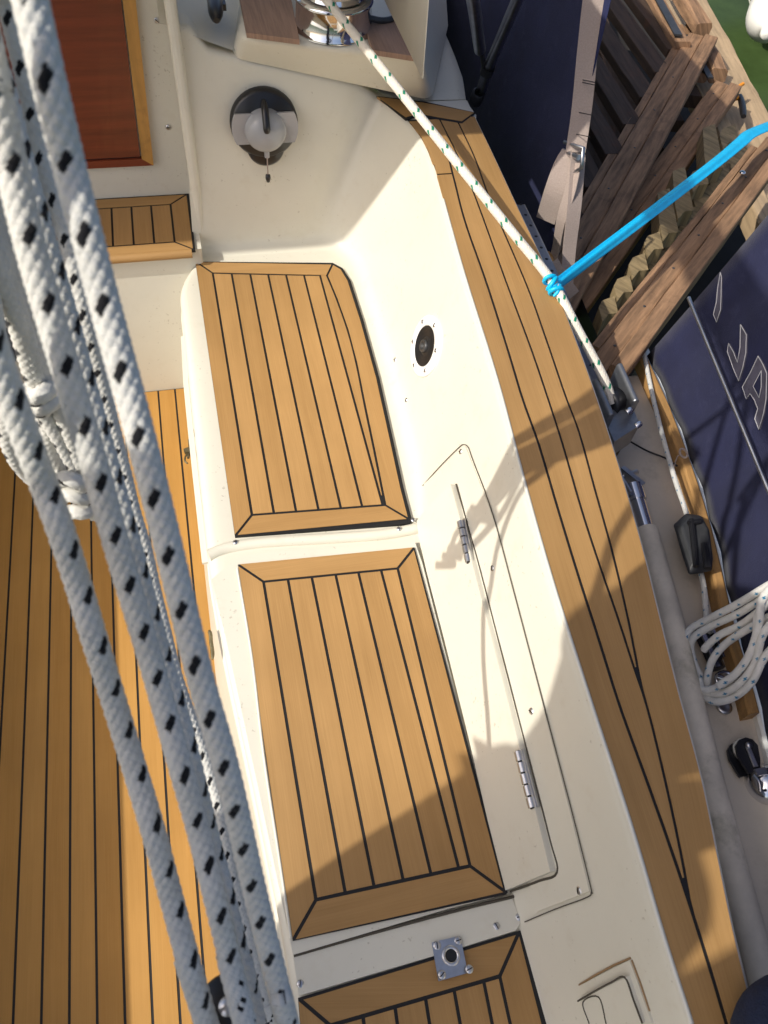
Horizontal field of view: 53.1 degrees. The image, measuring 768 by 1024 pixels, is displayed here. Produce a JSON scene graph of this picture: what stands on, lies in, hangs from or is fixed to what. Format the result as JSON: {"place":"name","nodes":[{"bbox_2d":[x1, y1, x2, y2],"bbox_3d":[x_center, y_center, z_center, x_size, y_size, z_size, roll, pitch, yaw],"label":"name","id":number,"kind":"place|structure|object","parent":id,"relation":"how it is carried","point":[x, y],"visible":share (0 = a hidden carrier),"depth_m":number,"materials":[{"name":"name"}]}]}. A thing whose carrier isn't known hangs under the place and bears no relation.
{"place":"outdoors","nodes":[
{"label":"outdoors","id":0,"kind":"place"},
{"bbox_2d":[374,0,767,111],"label":"water","id":1,"kind":"structure","parent":0,"point":[751,54],"depth_m":5.18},
{"bbox_2d":[0,0,767,1023],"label":"sailing boat","id":2,"kind":"object","parent":1,"relation":"on","point":[446,682],"visible":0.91,"depth_m":1.39,"materials":[{"name":"brown wood"}]},
{"bbox_2d":[0,197,94,520],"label":"rope hank","id":3,"kind":"object","parent":2,"relation":"hanging from","point":[20,324],"visible":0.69,"depth_m":0.61,"materials":[{"name":"white fabric"}]},
{"bbox_2d":[0,310,218,1023],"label":"mainsheet rope","id":4,"kind":"object","parent":2,"relation":"attached to","point":[19,421],"visible":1,"depth_m":0.41,"materials":[{"name":"white fabric"}]},
{"bbox_2d":[0,27,256,1023],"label":"mainsheet rope","id":5,"kind":"object","parent":2,"relation":"attached to","point":[32,253],"visible":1,"depth_m":0.39,"materials":[{"name":"white fabric"}]},
{"bbox_2d":[3,43,267,1023],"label":"mainsheet rope","id":6,"kind":"object","parent":2,"relation":"attached to","point":[71,311],"visible":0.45,"depth_m":0.45,"materials":[{"name":"grey fabric"}]},
{"bbox_2d":[208,975,231,1023],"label":"mainsheet block","id":7,"kind":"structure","parent":6,"relation":"attached to","point":[215,984],"depth_m":0.49,"materials":[{"name":"black plastic"}]},
{"bbox_2d":[0,0,275,1023],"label":"mainsheet rope","id":8,"kind":"object","parent":2,"relation":"attached to","point":[34,130],"visible":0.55,"depth_m":0.59,"materials":[{"name":"white fabric"}]},
{"bbox_2d":[10,0,299,1023],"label":"mainsheet rope","id":9,"kind":"object","parent":2,"relation":"attached to","point":[44,60],"visible":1,"depth_m":0.35,"materials":[{"name":"white fabric"}]},
{"bbox_2d":[183,434,194,463],"bbox_3d":[-0.409,-0.141,1.631,0.022,0.017,0.089,10,55,2],"label":"brass latch","id":10,"kind":"object","parent":2,"relation":"attached to","point":[187,452],"visible":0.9,"depth_m":1.61,"materials":[{"name":"gold metal"}]},
{"bbox_2d":[208,630,214,659],"bbox_3d":[-0.310,0.238,1.380,0.008,0.007,0.058,-8,57,-11],"label":"brass catch","id":11,"kind":"object","parent":2,"relation":"attached to","point":[210,634],"visible":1,"depth_m":1.38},
{"bbox_2d":[207,0,226,23],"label":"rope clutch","id":12,"kind":"object","parent":2,"relation":"attached to","point":[216,8],"visible":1,"depth_m":1.54,"materials":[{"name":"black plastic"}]},
{"bbox_2d":[229,86,297,182],"bbox_3d":[-0.263,-0.829,1.714,0.150,0.204,0.071,-8,57,-11],"label":"bulkhead fitting","id":13,"kind":"object","parent":2,"relation":"attached to","point":[263,120],"visible":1,"depth_m":1.68,"materials":[{"name":"black plastic"}]},
{"bbox_2d":[239,0,299,44],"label":"teak pad","id":14,"kind":"object","parent":2,"relation":"on","point":[270,20],"visible":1,"depth_m":1.55,"materials":[{"name":"brown wood"}]},
{"bbox_2d":[295,0,373,45],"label":"winch","id":15,"kind":"object","parent":2,"relation":"on","point":[316,21],"visible":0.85,"depth_m":1.51,"materials":[{"name":"silver metal"}]},
{"bbox_2d":[319,0,349,1],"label":"wound rope","id":16,"kind":"object","parent":15,"relation":"on","point":[339,0],"visible":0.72,"depth_m":1.47,"materials":[{"name":"white fabric"}]},
{"bbox_2d":[321,0,614,404],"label":"sheet rope","id":17,"kind":"object","parent":15,"relation":"attached to","point":[465,173],"visible":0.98,"depth_m":1.41,"materials":[{"name":"white fabric"}]},
{"bbox_2d":[542,122,767,296],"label":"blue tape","id":18,"kind":"object","parent":17,"relation":"attached to","point":[722,157],"visible":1,"depth_m":1.61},
{"bbox_2d":[372,15,393,23],"bbox_3d":[0.026,-1.057,1.597,0.047,0.038,0.172,28,58,14],"label":"cable","id":19,"kind":"object","parent":2,"relation":"on","point":[382,20],"visible":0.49,"depth_m":1.57,"materials":[{"name":"black plastic"}]},
{"bbox_2d":[367,22,412,60],"bbox_3d":[0.011,-0.955,1.552,0.093,0.010,0.174,-8,57,-11],"label":"teak pad","id":20,"kind":"object","parent":2,"relation":"on","point":[386,40],"visible":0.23,"depth_m":1.53,"materials":[{"name":"brown wood"}]},
{"bbox_2d":[385,0,428,78],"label":"sprayhood","id":21,"kind":"object","parent":2,"relation":"attached to","point":[410,17],"visible":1,"depth_m":1.35,"materials":[{"name":"fabric"}]},
{"bbox_2d":[410,315,441,376],"bbox_3d":[0.084,-0.337,1.562,0.038,0.136,0.145,-8,57,-11],"label":"pump socket","id":22,"kind":"object","parent":2,"relation":"attached to","point":[426,346],"visible":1,"depth_m":1.55,"materials":[{"name":"white plastic"}]},
{"bbox_2d":[432,936,472,980],"bbox_3d":[0.095,0.621,1.071,0.050,0.014,0.049,-8,57,-11],"label":"socket plate","id":23,"kind":"object","parent":2,"relation":"attached to","point":[449,957],"visible":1,"depth_m":1.07,"materials":[{"name":"metal"}]},
{"bbox_2d":[466,0,522,106],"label":"frame rods","id":24,"kind":"object","parent":2,"relation":"attached to","point":[488,67],"visible":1,"depth_m":1.73,"materials":[{"name":"metal"}]},
{"bbox_2d":[446,0,610,252],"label":"plain weathercloth","id":25,"kind":"object","parent":2,"relation":"attached to","point":[522,111],"visible":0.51,"depth_m":1.87,"materials":[{"name":"blue fabric"}]},
{"bbox_2d":[536,0,603,298],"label":"webbing strap","id":26,"kind":"object","parent":25,"relation":"attached to","point":[561,203],"visible":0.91,"depth_m":1.65,"materials":[{"name":"beige fabric"}]},
{"bbox_2d":[592,363,642,455],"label":"sheet block","id":27,"kind":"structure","parent":2,"relation":"attached to","point":[623,424],"depth_m":1.37,"materials":[{"name":"silver metal"}]},
{"bbox_2d":[630,441,677,466],"bbox_3d":[0.518,-0.115,1.482,0.106,0.025,0.026,31,58,16],"label":"thin cable","id":28,"kind":"object","parent":2,"relation":"on","point":[648,451],"visible":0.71,"depth_m":1.49,"materials":[{"name":"black rubber"}]},
{"bbox_2d":[642,352,688,514],"bbox_3d":[0.542,-0.166,1.494,0.018,0.029,0.554,4,55,-3],"label":"rail rope","id":29,"kind":"object","parent":2,"relation":"on","point":[665,445],"visible":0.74,"depth_m":1.47,"materials":[{"name":"white fabric"}]},
{"bbox_2d":[674,448,688,467],"bbox_3d":[0.556,-0.098,1.440,0.019,0.035,0.032,13,55,4],"label":"cord ring","id":30,"kind":"object","parent":2,"relation":"on","point":[686,452],"visible":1,"depth_m":1.43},
{"bbox_2d":[674,514,712,574],"bbox_3d":[0.538,0.048,1.324,0.079,0.056,0.152,9,55,1],"label":"jam cleat","id":31,"kind":"object","parent":2,"relation":"on","point":[693,535],"visible":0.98,"depth_m":1.30,"materials":[{"name":"black plastic"}]},
{"bbox_2d":[621,466,767,985],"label":"deck pole","id":32,"kind":"object","parent":2,"relation":"on","point":[750,931],"visible":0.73,"depth_m":1.12,"materials":[{"name":"silver metal"}]},
{"bbox_2d":[698,573,710,634],"bbox_3d":[0.536,0.148,1.282,0.013,0.020,0.117,7,55,-1],"label":"rail rope","id":33,"kind":"object","parent":2,"relation":"on","point":[704,593],"visible":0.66,"depth_m":1.29,"materials":[{"name":"white fabric"}]},
{"bbox_2d":[647,215,767,739],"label":"lettered weathercloth","id":34,"kind":"object","parent":2,"relation":"attached to","point":[730,302],"visible":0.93,"depth_m":1.34,"materials":[{"name":"blue fabric"}]},
{"bbox_2d":[694,629,725,671],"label":"deck block","id":35,"kind":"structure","parent":2,"relation":"on","point":[719,663],"depth_m":1.24,"materials":[{"name":"black plastic"}]},
{"bbox_2d":[714,670,732,714],"bbox_3d":[0.537,0.281,1.211,0.035,0.031,0.067,12,55,3],"label":"shackle","id":36,"kind":"object","parent":2,"relation":"attached to","point":[726,709],"visible":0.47,"depth_m":1.21,"materials":[{"name":"silver metal"}]},
{"bbox_2d":[685,581,767,705],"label":"rope coil","id":37,"kind":"object","parent":2,"relation":"on","point":[740,680],"visible":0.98,"depth_m":1.16,"materials":[{"name":"white fabric"}]},
{"bbox_2d":[687,296,767,493],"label":"guard rail","id":38,"kind":"object","parent":2,"relation":"attached to","point":[732,402],"visible":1,"depth_m":1.31,"materials":[{"name":"metal"}]},
{"bbox_2d":[726,737,759,777],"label":"cheek block","id":39,"kind":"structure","parent":2,"relation":"on","point":[743,755],"depth_m":1.14,"materials":[{"name":"black plastic"}]},
{"bbox_2d":[730,975,767,1023],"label":"fabric bag","id":40,"kind":"object","parent":2,"relation":"on","point":[751,1006],"visible":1,"depth_m":0.73,"materials":[{"name":"blue fabric"}]},
{"bbox_2d":[744,764,767,804],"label":"turning block","id":41,"kind":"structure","parent":2,"relation":"attached to","point":[756,783],"depth_m":1.13,"materials":[{"name":"silver metal"}]},
{"bbox_2d":[582,0,767,375],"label":"jetty","id":42,"kind":"object","parent":1,"relation":"on","point":[756,214],"visible":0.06,"depth_m":2.82,"materials":[{"name":"brown wood"}]},
{"bbox_2d":[583,24,741,312],"bbox_3d":[0.848,-1.127,2.381,0.328,0.095,1.785,24,57,11],"label":"timber step","id":43,"kind":"object","parent":42,"relation":"on","point":[714,104],"visible":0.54,"depth_m":2.35,"materials":[{"name":"brown wood"}]},
{"bbox_2d":[558,0,717,312],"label":"timber step","id":44,"kind":"object","parent":43,"relation":"on","point":[612,185],"visible":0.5,"depth_m":2.41,"materials":[{"name":"brown wood"}]},
{"bbox_2d":[592,124,767,378],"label":"timber step","id":45,"kind":"object","parent":42,"relation":"on","point":[693,229],"visible":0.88,"depth_m":1.85,"materials":[{"name":"brown wood"}]},
{"bbox_2d":[736,82,746,118],"bbox_3d":[1.215,-1.412,2.625,0.041,0.021,0.235,14,55,4],"label":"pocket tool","id":46,"kind":"object","parent":42,"relation":"on","point":[742,105],"visible":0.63,"depth_m":2.59,"materials":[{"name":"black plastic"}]},
{"bbox_2d":[745,0,767,42],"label":"fender","id":47,"kind":"object","parent":42,"relation":"hanging from","point":[756,22],"visible":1,"depth_m":4.02,"materials":[{"name":"white plastic"}]}
]}

